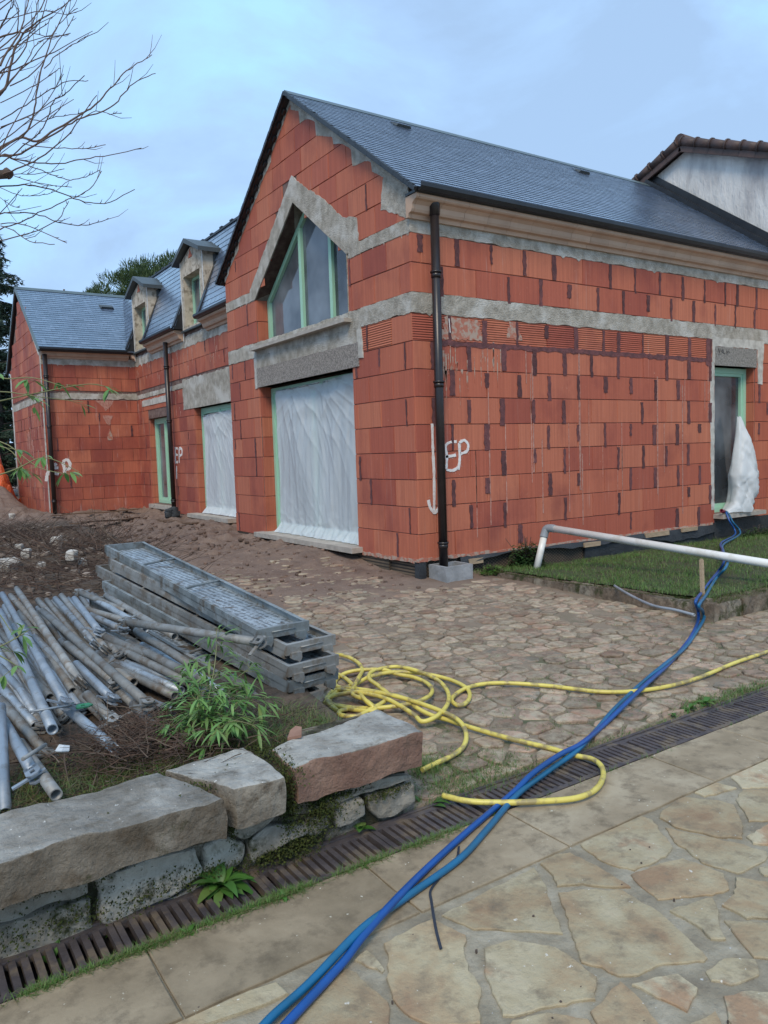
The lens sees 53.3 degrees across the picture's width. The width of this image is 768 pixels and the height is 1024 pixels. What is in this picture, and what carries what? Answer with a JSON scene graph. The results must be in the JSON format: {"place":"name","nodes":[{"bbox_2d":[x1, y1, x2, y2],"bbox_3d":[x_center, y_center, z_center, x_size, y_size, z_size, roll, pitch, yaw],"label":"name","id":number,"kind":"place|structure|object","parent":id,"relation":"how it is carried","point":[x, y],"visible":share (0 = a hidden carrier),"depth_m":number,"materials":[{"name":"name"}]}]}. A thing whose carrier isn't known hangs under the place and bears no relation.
{"place":"outdoors","nodes":[
{"label":"outdoors","id":0,"kind":"place"},
{"bbox_2d":[0,374,121,486],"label":"bamboo","id":1,"kind":"object","parent":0,"point":[21,471],"visible":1,"depth_m":3.25,"materials":[{"name":"plant"}]},
{"bbox_2d":[0,486,767,812],"bbox_3d":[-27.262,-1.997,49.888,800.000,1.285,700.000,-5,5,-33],"label":"ground","id":2,"kind":"structure","parent":0,"point":[310,564],"depth_m":7.03,"materials":[{"name":"soil"}]},
{"bbox_2d":[0,702,11,813],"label":"scaffold tube","id":3,"kind":"object","parent":2,"relation":"on","point":[5,790],"visible":0.84,"depth_m":2.82,"materials":[{"name":"metal"}]},
{"bbox_2d":[0,457,20,502],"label":"tarpaulin","id":4,"kind":"object","parent":2,"relation":"on","point":[5,481],"visible":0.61,"depth_m":20.60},
{"bbox_2d":[0,237,24,488],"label":"cedar tree","id":5,"kind":"object","parent":2,"relation":"on","point":[6,420],"visible":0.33,"depth_m":27.46,"materials":[{"name":"green plant"}]},
{"bbox_2d":[1,604,54,695],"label":"scaffold tube","id":6,"kind":"object","parent":2,"relation":"on","point":[4,608],"visible":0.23,"depth_m":5.54,"materials":[{"name":"metal"}]},
{"bbox_2d":[11,623,42,676],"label":"scaffold tube","id":7,"kind":"object","parent":6,"relation":"on","point":[14,627],"visible":0.23,"depth_m":4.54,"materials":[{"name":"metal"}]},
{"bbox_2d":[10,663,46,733],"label":"scaffold tube","id":8,"kind":"object","parent":2,"relation":"on","point":[38,726],"visible":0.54,"depth_m":3.39,"materials":[{"name":"metal"}]},
{"bbox_2d":[0,663,35,705],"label":"scaffold tube","id":9,"kind":"object","parent":8,"relation":"on","point":[13,682],"visible":0.46,"depth_m":3.94,"materials":[{"name":"metal"}]},
{"bbox_2d":[0,682,37,726],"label":"scaffold tube","id":10,"kind":"object","parent":8,"relation":"on","point":[29,718],"visible":0.69,"depth_m":3.57,"materials":[{"name":"metal"}]},
{"bbox_2d":[0,648,38,714],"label":"scaffold tube","id":11,"kind":"object","parent":8,"relation":"on","point":[26,698],"visible":0.41,"depth_m":3.77,"materials":[{"name":"metal"}]},
{"bbox_2d":[0,695,58,762],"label":"scaffold tube","id":12,"kind":"object","parent":2,"relation":"on","point":[27,731],"visible":0.78,"depth_m":3.28,"materials":[{"name":"metal"}]},
{"bbox_2d":[17,639,72,724],"bbox_3d":[-2.013,0.884,4.312,0.102,0.150,1.996,-5,5,-33],"label":"scaffold tube","id":13,"kind":"object","parent":2,"relation":"on","point":[63,717],"visible":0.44,"depth_m":3.54,"materials":[{"name":"metal"}]},
{"bbox_2d":[0,628,56,705],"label":"scaffold tube","id":14,"kind":"object","parent":13,"relation":"on","point":[33,669],"visible":0.38,"depth_m":4.11,"materials":[{"name":"metal"}]},
{"bbox_2d":[0,642,53,699],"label":"scaffold tube","id":15,"kind":"object","parent":14,"relation":"on","point":[45,690],"visible":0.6,"depth_m":4.15,"materials":[{"name":"metal"}]},
{"bbox_2d":[0,524,109,599],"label":"rubble bits","id":16,"kind":"object","parent":2,"relation":"on","point":[44,577],"visible":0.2,"depth_m":8.02,"materials":[{"name":"stone"}]},
{"bbox_2d":[34,641,86,714],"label":"scaffold tube","id":17,"kind":"object","parent":2,"relation":"on","point":[73,696],"visible":0.23,"depth_m":3.75,"materials":[{"name":"metal"}]},
{"bbox_2d":[17,610,76,692],"bbox_3d":[-2.099,0.811,4.683,0.043,0.093,2.125,-5,5,-32],"label":"scaffold tube","id":18,"kind":"object","parent":17,"relation":"on","point":[67,683],"visible":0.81,"depth_m":4.15,"materials":[{"name":"metal"}]},
{"bbox_2d":[45,657,109,729],"bbox_3d":[-1.579,0.899,3.855,0.085,0.097,1.197,-5,6,-37],"label":"scaffold tube","id":19,"kind":"object","parent":2,"relation":"on","point":[78,692],"visible":0.2,"depth_m":3.74,"materials":[{"name":"metal"}]},
{"bbox_2d":[72,660,121,705],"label":"scaffold tube","id":20,"kind":"object","parent":19,"relation":"on","point":[96,683],"visible":0.93,"depth_m":3.62,"materials":[{"name":"metal"}]},
{"bbox_2d":[14,586,87,689],"bbox_3d":[-2.151,0.708,4.755,0.085,0.115,2.817,-5,5,-31],"label":"scaffold tube","id":21,"kind":"object","parent":20,"relation":"on","point":[78,680],"visible":1,"depth_m":4.24,"materials":[{"name":"metal"}]},
{"bbox_2d":[63,641,120,689],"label":"scaffold tube","id":22,"kind":"object","parent":20,"relation":"on","point":[77,652],"visible":0.7,"depth_m":3.94,"materials":[{"name":"metal"}]},
{"bbox_2d":[82,690,121,728],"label":"scaffold tube","id":23,"kind":"object","parent":19,"relation":"on","point":[88,696],"visible":0.86,"depth_m":3.39,"materials":[{"name":"metal"}]},
{"bbox_2d":[0,0,156,244],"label":"bare tree","id":24,"kind":"object","parent":2,"relation":"on","point":[7,173],"visible":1,"depth_m":7.48,"materials":[{"name":"brown plant"}]},
{"bbox_2d":[52,634,104,704],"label":"scaffold tube","id":25,"kind":"object","parent":2,"relation":"on","point":[91,689],"visible":0.13,"depth_m":3.83,"materials":[{"name":"metal"}]},
{"bbox_2d":[21,602,73,661],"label":"scaffold tube","id":26,"kind":"object","parent":25,"relation":"on","point":[70,658],"visible":0.12,"depth_m":4.35,"materials":[{"name":"metal"}]},
{"bbox_2d":[8,593,44,637],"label":"scaffold tube","id":27,"kind":"object","parent":26,"relation":"on","point":[18,604],"visible":0.56,"depth_m":5.58,"materials":[{"name":"metal"}]},
{"bbox_2d":[62,641,135,717],"bbox_3d":[-1.492,0.842,4.000,0.119,0.088,1.386,-5,5,-33],"label":"scaffold tube","id":28,"kind":"object","parent":25,"relation":"on","point":[124,695],"visible":0.21,"depth_m":3.67,"materials":[{"name":"metal"}]},
{"bbox_2d":[57,638,68,652],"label":"scaffold tube","id":29,"kind":"object","parent":28,"relation":"on","point":[60,640],"visible":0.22,"depth_m":4.63,"materials":[{"name":"metal"}]},
{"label":"scaffold tube","id":30,"kind":"object","parent":29,"relation":"on","visible":0},
{"bbox_2d":[107,643,126,663],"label":"scaffold tube","id":31,"kind":"object","parent":30,"relation":"on","point":[116,652],"visible":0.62,"depth_m":4.13,"materials":[{"name":"metal"}]},
{"bbox_2d":[39,608,157,710],"bbox_3d":[-1.617,0.737,4.145,0.121,0.113,2.200,-5,5,-33],"label":"scaffold tube","id":32,"kind":"object","parent":28,"relation":"on","point":[142,699],"visible":0.98,"depth_m":3.76,"materials":[{"name":"metal"}]},
{"bbox_2d":[97,622,137,639],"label":"scaffold deck","id":33,"kind":"structure","parent":2,"relation":"on","point":[102,625],"depth_m":5.10,"materials":[{"name":"metal"}]},
{"bbox_2d":[125,639,207,684],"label":"scaffold tube","id":34,"kind":"object","parent":33,"relation":"on","point":[159,658],"visible":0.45,"depth_m":3.94,"materials":[{"name":"metal"}]},
{"bbox_2d":[104,640,190,685],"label":"scaffold tube","id":35,"kind":"object","parent":34,"relation":"on","point":[151,664],"visible":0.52,"depth_m":3.96,"materials":[{"name":"metal"}]},
{"bbox_2d":[96,630,182,665],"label":"scaffold tube","id":36,"kind":"object","parent":35,"relation":"on","point":[105,636],"visible":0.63,"depth_m":4.25,"materials":[{"name":"metal"}]},
{"bbox_2d":[71,596,105,635],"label":"scaffold tube","id":37,"kind":"object","parent":36,"relation":"on","point":[96,628],"visible":0.99,"depth_m":4.69,"materials":[{"name":"metal"}]},
{"bbox_2d":[90,612,130,633],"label":"scaffold tube","id":38,"kind":"object","parent":37,"relation":"on","point":[114,626],"visible":0.78,"depth_m":4.62,"materials":[{"name":"metal"}]},
{"bbox_2d":[133,627,194,666],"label":"scaffold tube","id":39,"kind":"object","parent":36,"relation":"on","point":[177,656],"visible":0.79,"depth_m":4.10,"materials":[{"name":"metal"}]},
{"bbox_2d":[117,614,266,655],"bbox_3d":[-1.016,0.609,3.934,1.208,0.094,0.117,2,6,41],"label":"scaffold tube","id":40,"kind":"object","parent":36,"relation":"on","point":[254,642],"visible":0.99,"depth_m":3.85,"materials":[{"name":"metal"}]},
{"bbox_2d":[89,596,323,700],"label":"scaffold deck","id":41,"kind":"structure","parent":33,"relation":"on","point":[184,647],"depth_m":4.60,"materials":[{"name":"metal"}]},
{"bbox_2d":[86,591,148,631],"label":"scaffold tube","id":42,"kind":"object","parent":41,"relation":"on","point":[110,608],"visible":0.37,"depth_m":4.97,"materials":[{"name":"metal"}]},
{"bbox_2d":[85,606,121,622],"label":"scaffold tube","id":43,"kind":"object","parent":42,"relation":"on","point":[111,616],"visible":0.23,"depth_m":4.88,"materials":[{"name":"metal"}]},
{"bbox_2d":[103,593,177,639],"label":"scaffold tube","id":44,"kind":"object","parent":41,"relation":"on","point":[132,611],"visible":0.81,"depth_m":4.82,"materials":[{"name":"metal"}]},
{"bbox_2d":[73,588,127,613],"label":"scaffold tube","id":45,"kind":"object","parent":44,"relation":"on","point":[84,594],"visible":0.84,"depth_m":5.27,"materials":[{"name":"metal"}]},
{"bbox_2d":[102,580,338,693],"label":"scaffold deck","id":46,"kind":"structure","parent":41,"relation":"on","point":[318,677],"depth_m":4.25,"materials":[{"name":"metal"}]},
{"bbox_2d":[96,564,338,683],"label":"scaffold deck","id":47,"kind":"structure","parent":46,"relation":"on","point":[312,661],"depth_m":4.21,"materials":[{"name":"metal"}]},
{"bbox_2d":[108,558,335,661],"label":"scaffold deck","id":48,"kind":"structure","parent":47,"relation":"on","point":[292,646],"depth_m":4.22,"materials":[{"name":"metal"}]},
{"bbox_2d":[105,541,308,646],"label":"scaffold deck","id":49,"kind":"structure","parent":48,"relation":"on","point":[223,602],"depth_m":4.77,"materials":[{"name":"metal"}]},
{"bbox_2d":[0,491,250,601],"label":"dirt mound","id":50,"kind":"object","parent":2,"relation":"on","point":[10,533],"visible":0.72,"depth_m":7.97,"materials":[{"name":"soil"}]},
{"bbox_2d":[83,248,176,295],"bbox_3d":[-9.592,-6.255,34.189,7.297,10.372,7.606,-5,5,-33],"label":"pine tree","id":51,"kind":"object","parent":2,"relation":"on","point":[144,268],"visible":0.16,"depth_m":31.70,"materials":[{"name":"green plant"}]},
{"bbox_2d":[140,642,210,680],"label":"scaffold tube","id":52,"kind":"object","parent":2,"relation":"on","point":[144,644],"visible":0.2,"depth_m":4.30,"materials":[{"name":"metal"}]},
{"bbox_2d":[1,684,357,811],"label":"dead stems","id":53,"kind":"object","parent":2,"relation":"on","point":[138,739],"visible":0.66,"depth_m":3.03,"materials":[{"name":"plant"}]},
{"bbox_2d":[7,717,46,790],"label":"scaffold tube","id":54,"kind":"object","parent":53,"relation":"on","point":[32,770],"visible":0.82,"depth_m":2.79,"materials":[{"name":"metal"}]},
{"bbox_2d":[62,707,119,758],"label":"scaffold tube","id":55,"kind":"object","parent":53,"relation":"on","point":[75,715],"visible":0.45,"depth_m":3.18,"materials":[{"name":"metal"}]},
{"bbox_2d":[0,591,75,710],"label":"scaffold tube","id":56,"kind":"object","parent":55,"relation":"on","point":[59,693],"visible":0.9,"depth_m":3.76,"materials":[{"name":"metal"}]},
{"bbox_2d":[0,608,57,734],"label":"scaffold tube","id":57,"kind":"object","parent":56,"relation":"on","point":[48,721],"visible":0.94,"depth_m":3.47,"materials":[{"name":"metal"}]},
{"bbox_2d":[0,695,364,813],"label":"bed grass","id":58,"kind":"structure","parent":2,"relation":"on","point":[20,793],"depth_m":2.98,"materials":[{"name":"plant"}]},
{"bbox_2d":[0,709,422,958],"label":"garden wall","id":59,"kind":"structure","parent":2,"relation":"on","point":[67,846],"depth_m":2.59,"materials":[{"name":"stone"}]},
{"bbox_2d":[0,615,39,689],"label":"bamboo","id":60,"kind":"object","parent":59,"relation":"on","point":[3,680],"visible":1,"depth_m":2.60,"materials":[{"name":"plant"}]},
{"bbox_2d":[0,723,423,961],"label":"moss","id":61,"kind":"object","parent":59,"relation":"on","point":[326,809],"visible":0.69,"depth_m":2.82,"materials":[{"name":"plant"}]},
{"bbox_2d":[287,726,301,740],"bbox_3d":[-0.354,0.891,3.087,0.057,0.034,0.083,-2,4,4],"label":"terracotta shard","id":62,"kind":"object","parent":59,"relation":"on","point":[295,732],"visible":1,"depth_m":3.07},
{"bbox_2d":[149,625,285,764],"bbox_3d":[-0.710,0.772,3.383,0.586,0.451,0.964,-2,4,-1],"label":"bamboo bush","id":63,"kind":"object","parent":2,"relation":"on","point":[200,702],"visible":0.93,"depth_m":3.18,"materials":[{"name":"green plant"}]},
{"bbox_2d":[36,511,446,616],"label":"mud clods","id":64,"kind":"object","parent":2,"relation":"on","point":[240,539],"visible":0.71,"depth_m":10.29,"materials":[{"name":"soil"}]},
{"bbox_2d":[0,686,767,1003],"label":"drain channel","id":65,"kind":"object","parent":2,"relation":"on","point":[393,833],"visible":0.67,"depth_m":2.92,"materials":[{"name":"metal"}]},
{"bbox_2d":[191,862,256,907],"bbox_3d":[-0.564,1.293,2.662,0.249,0.108,0.222,-2,4,-6],"label":"weed","id":66,"kind":"object","parent":65,"relation":"on","point":[229,882],"visible":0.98,"depth_m":2.64,"materials":[{"name":"green plant"}]},
{"bbox_2d":[0,567,767,1007],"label":"joint weeds","id":67,"kind":"object","parent":65,"relation":"on","point":[140,949],"visible":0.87,"depth_m":3.01,"materials":[{"name":"green plant"}]},
{"bbox_2d":[6,90,767,578],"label":"unfinished house","id":68,"kind":"structure","parent":2,"relation":"on","point":[518,344],"depth_m":10.08,"materials":[{"name":"brick"}]},
{"bbox_2d":[154,417,170,503],"bbox_3d":[-5.005,-1.191,17.756,0.084,1.990,1.510,-5,5,-33],"label":"french window","id":69,"kind":"structure","parent":68,"relation":"in","point":[161,432],"depth_m":18.11,"materials":[{"name":"clear glass"}]},
{"bbox_2d":[201,403,230,506],"bbox_3d":[-3.138,-1.017,14.950,0.084,2.120,1.960,-5,5,-33],"label":"french window","id":70,"kind":"structure","parent":68,"relation":"in","point":[209,410],"depth_m":15.50,"materials":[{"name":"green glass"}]},
{"bbox_2d":[202,410,236,516],"bbox_3d":[-3.192,-0.947,14.816,0.163,2.016,1.790,-5,5,-33],"label":"plastic sheet","id":71,"kind":"object","parent":68,"relation":"attached to","point":[220,478],"visible":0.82,"depth_m":14.91,"materials":[{"name":"plastic"}]},
{"bbox_2d":[249,213,350,351],"bbox_3d":[-1.111,-3.204,10.223,0.370,1.755,2.760,-5,5,-33],"label":"pointed window","id":72,"kind":"structure","parent":68,"relation":"in","point":[310,285],"depth_m":10.34,"materials":[{"name":"clear glass"}]},
{"bbox_2d":[271,373,350,527],"bbox_3d":[-0.897,-0.725,10.481,0.084,2.130,2.640,-5,5,-33],"label":"french window","id":73,"kind":"structure","parent":68,"relation":"in","point":[273,391],"depth_m":11.48,"materials":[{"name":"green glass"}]},
{"bbox_2d":[274,373,358,544],"bbox_3d":[-0.934,-0.707,10.314,0.168,2.120,2.400,-5,5,-33],"label":"plastic sheet","id":74,"kind":"object","parent":68,"relation":"attached to","point":[316,453],"visible":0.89,"depth_m":10.34,"materials":[{"name":"plastic"}]},
{"bbox_2d":[714,368,745,511],"bbox_3d":[5.151,-1.087,11.586,1.020,2.150,0.084,-5,5,-33],"label":"glazed door","id":75,"kind":"structure","parent":68,"relation":"in","point":[730,383],"depth_m":11.62,"materials":[{"name":"clear glass"}]},
{"bbox_2d":[723,416,758,512],"bbox_3d":[5.286,-0.716,11.412,0.829,1.434,0.405,-5,5,-33],"label":"plastic sheet","id":76,"kind":"object","parent":68,"relation":"hanging from","point":[743,483],"visible":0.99,"depth_m":11.37,"materials":[{"name":"plastic"}]},
{"bbox_2d":[429,561,472,582],"bbox_3d":[0.728,0.671,8.319,0.366,0.210,0.312,-5,5,-33],"label":"concrete block","id":77,"kind":"object","parent":2,"relation":"on","point":[453,571],"visible":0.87,"depth_m":8.21,"materials":[{"name":"concrete"}]},
{"bbox_2d":[498,572,767,622],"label":"lawn kerb","id":78,"kind":"structure","parent":2,"relation":"on","point":[722,610],"depth_m":6.63,"materials":[{"name":"stone"}]},
{"bbox_2d":[613,584,694,615],"bbox_3d":[2.163,0.725,6.366,0.129,0.049,1.439,-2,4,-6],"label":"thin conduit","id":79,"kind":"object","parent":78,"relation":"on","point":[653,605],"visible":1,"depth_m":6.06,"materials":[{"name":"grey plastic"}]},
{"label":"scaffold tube","id":80,"kind":"object","parent":2,"relation":"on","visible":0},
{"bbox_2d":[110,662,178,699],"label":"scaffold tube","id":81,"kind":"object","parent":80,"relation":"on","point":[152,685],"visible":0.73,"depth_m":3.81,"materials":[{"name":"metal"}]},
{"bbox_2d":[109,657,184,694],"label":"scaffold tube","id":82,"kind":"object","parent":81,"relation":"on","point":[157,679],"visible":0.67,"depth_m":3.88,"materials":[{"name":"metal"}]},
{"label":"scaffold tube","id":83,"kind":"object","parent":2,"relation":"on","visible":0},
{"bbox_2d":[21,738,62,800],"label":"scaffold tube","id":84,"kind":"object","parent":83,"relation":"on","point":[50,787],"visible":0.55,"depth_m":2.66,"materials":[{"name":"metal"}]},
{"bbox_2d":[0,0,767,458],"label":"sky","id":85,"kind":"structure","parent":0,"point":[607,86],"materials":[{"name":"blue"}]},
{"bbox_2d":[147,759,767,1023],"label":"patio","id":86,"kind":"structure","parent":0,"point":[708,999],"depth_m":2.29,"materials":[{"name":"stone"}]},
{"bbox_2d":[0,711,767,1023],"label":"paving slabs","id":87,"kind":"structure","parent":86,"relation":"on","point":[209,968],"depth_m":2.55,"materials":[{"name":"stone"}]},
{"bbox_2d":[259,511,740,1023],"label":"blue hose","id":88,"kind":"object","parent":86,"relation":"on","point":[298,993],"visible":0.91,"depth_m":2.73,"materials":[{"name":"rubber"}]},
{"bbox_2d":[429,846,459,948],"bbox_3d":[0.192,1.284,2.590,0.079,0.005,0.602,-1,5,11],"label":"plastic strap","id":89,"kind":"object","parent":88,"relation":"attached to","point":[433,917],"visible":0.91,"depth_m":2.47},
{"bbox_2d":[206,557,767,800],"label":"yard paving","id":90,"kind":"structure","parent":0,"point":[368,657],"depth_m":5.38,"materials":[{"name":"stone"}]},
{"bbox_2d":[323,653,468,771],"bbox_3d":[-0.007,1.077,4.505,0.805,0.108,1.885,-5,5,-33],"label":"yellow hose","id":91,"kind":"object","parent":90,"relation":"on","point":[383,694],"visible":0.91,"depth_m":4.34,"materials":[{"name":"rubber"}]},
{"bbox_2d":[280,512,735,1023],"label":"blue hose","id":92,"kind":"object","parent":90,"relation":"on","point":[310,997],"visible":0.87,"depth_m":2.80,"materials":[{"name":"rubber"}]},
{"bbox_2d":[330,650,767,805],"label":"yellow hose","id":93,"kind":"object","parent":90,"relation":"on","point":[597,787],"visible":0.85,"depth_m":4.38,"materials":[{"name":"rubber"}]},
{"bbox_2d":[483,532,767,603],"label":"lawn","id":94,"kind":"structure","parent":0,"point":[724,576],"depth_m":8.07,"materials":[{"name":"plant"}]},
{"bbox_2d":[506,536,547,568],"bbox_3d":[1.650,0.477,8.907,0.657,0.372,0.325,-5,5,-33],"label":"shrub","id":95,"kind":"object","parent":94,"relation":"on","point":[525,559],"visible":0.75,"depth_m":8.84,"materials":[{"name":"green plant"}]},
{"bbox_2d":[534,524,767,568],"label":"drain pipe","id":96,"kind":"object","parent":94,"relation":"on","point":[694,551],"visible":0.94,"depth_m":7.82,"materials":[{"name":"white plastic"}]},
{"bbox_2d":[699,559,704,596],"bbox_3d":[2.703,0.564,6.499,0.044,0.330,0.044,-5,5,-33],"label":"wooden stake","id":97,"kind":"object","parent":94,"relation":"on","point":[701,572],"visible":0.82,"depth_m":6.49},
{"bbox_2d":[632,133,767,231],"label":"neighbour house","id":98,"kind":"structure","parent":0,"point":[728,175],"depth_m":12.79,"materials":[{"name":"white paint"}]},
{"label":"scaffold tube","id":99,"kind":"object","parent":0,"visible":0},
{"bbox_2d":[36,611,85,691],"bbox_3d":[-1.970,0.826,4.600,0.043,0.135,2.050,-4,5,-30],"label":"scaffold tube","id":100,"kind":"object","parent":99,"relation":"on","point":[83,689],"visible":0.1,"depth_m":5.14,"materials":[{"name":"metal"}]},
{"bbox_2d":[31,633,71,680],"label":"scaffold tube","id":101,"kind":"object","parent":100,"relation":"on","point":[39,641],"visible":0.54,"depth_m":4.48,"materials":[{"name":"metal"}]},
{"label":"scaffold tube","id":102,"kind":"object","parent":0,"visible":0},
{"bbox_2d":[44,598,83,641],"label":"scaffold tube","id":103,"kind":"object","parent":102,"relation":"on","point":[55,610],"visible":0.56,"depth_m":5.24,"materials":[{"name":"metal"}]},
{"bbox_2d":[81,637,137,685],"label":"scaffold tube","id":104,"kind":"object","parent":102,"relation":"on","point":[130,677],"visible":0.33,"depth_m":3.92,"materials":[{"name":"metal"}]},
{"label":"scaffold tube","id":105,"kind":"object","parent":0,"visible":0},
{"bbox_2d":[95,650,177,683],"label":"scaffold tube","id":106,"kind":"object","parent":105,"relation":"on","point":[110,656],"visible":0.38,"depth_m":4.04,"materials":[{"name":"metal"}]},
{"bbox_2d":[59,593,111,654],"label":"scaffold tube","id":107,"kind":"object","parent":106,"relation":"on","point":[104,647],"visible":0.94,"depth_m":4.79,"materials":[{"name":"metal"}]},
{"bbox_2d":[52,596,97,649],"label":"scaffold tube","id":108,"kind":"object","parent":107,"relation":"on","point":[78,624],"visible":0.79,"depth_m":4.81,"materials":[{"name":"metal"}]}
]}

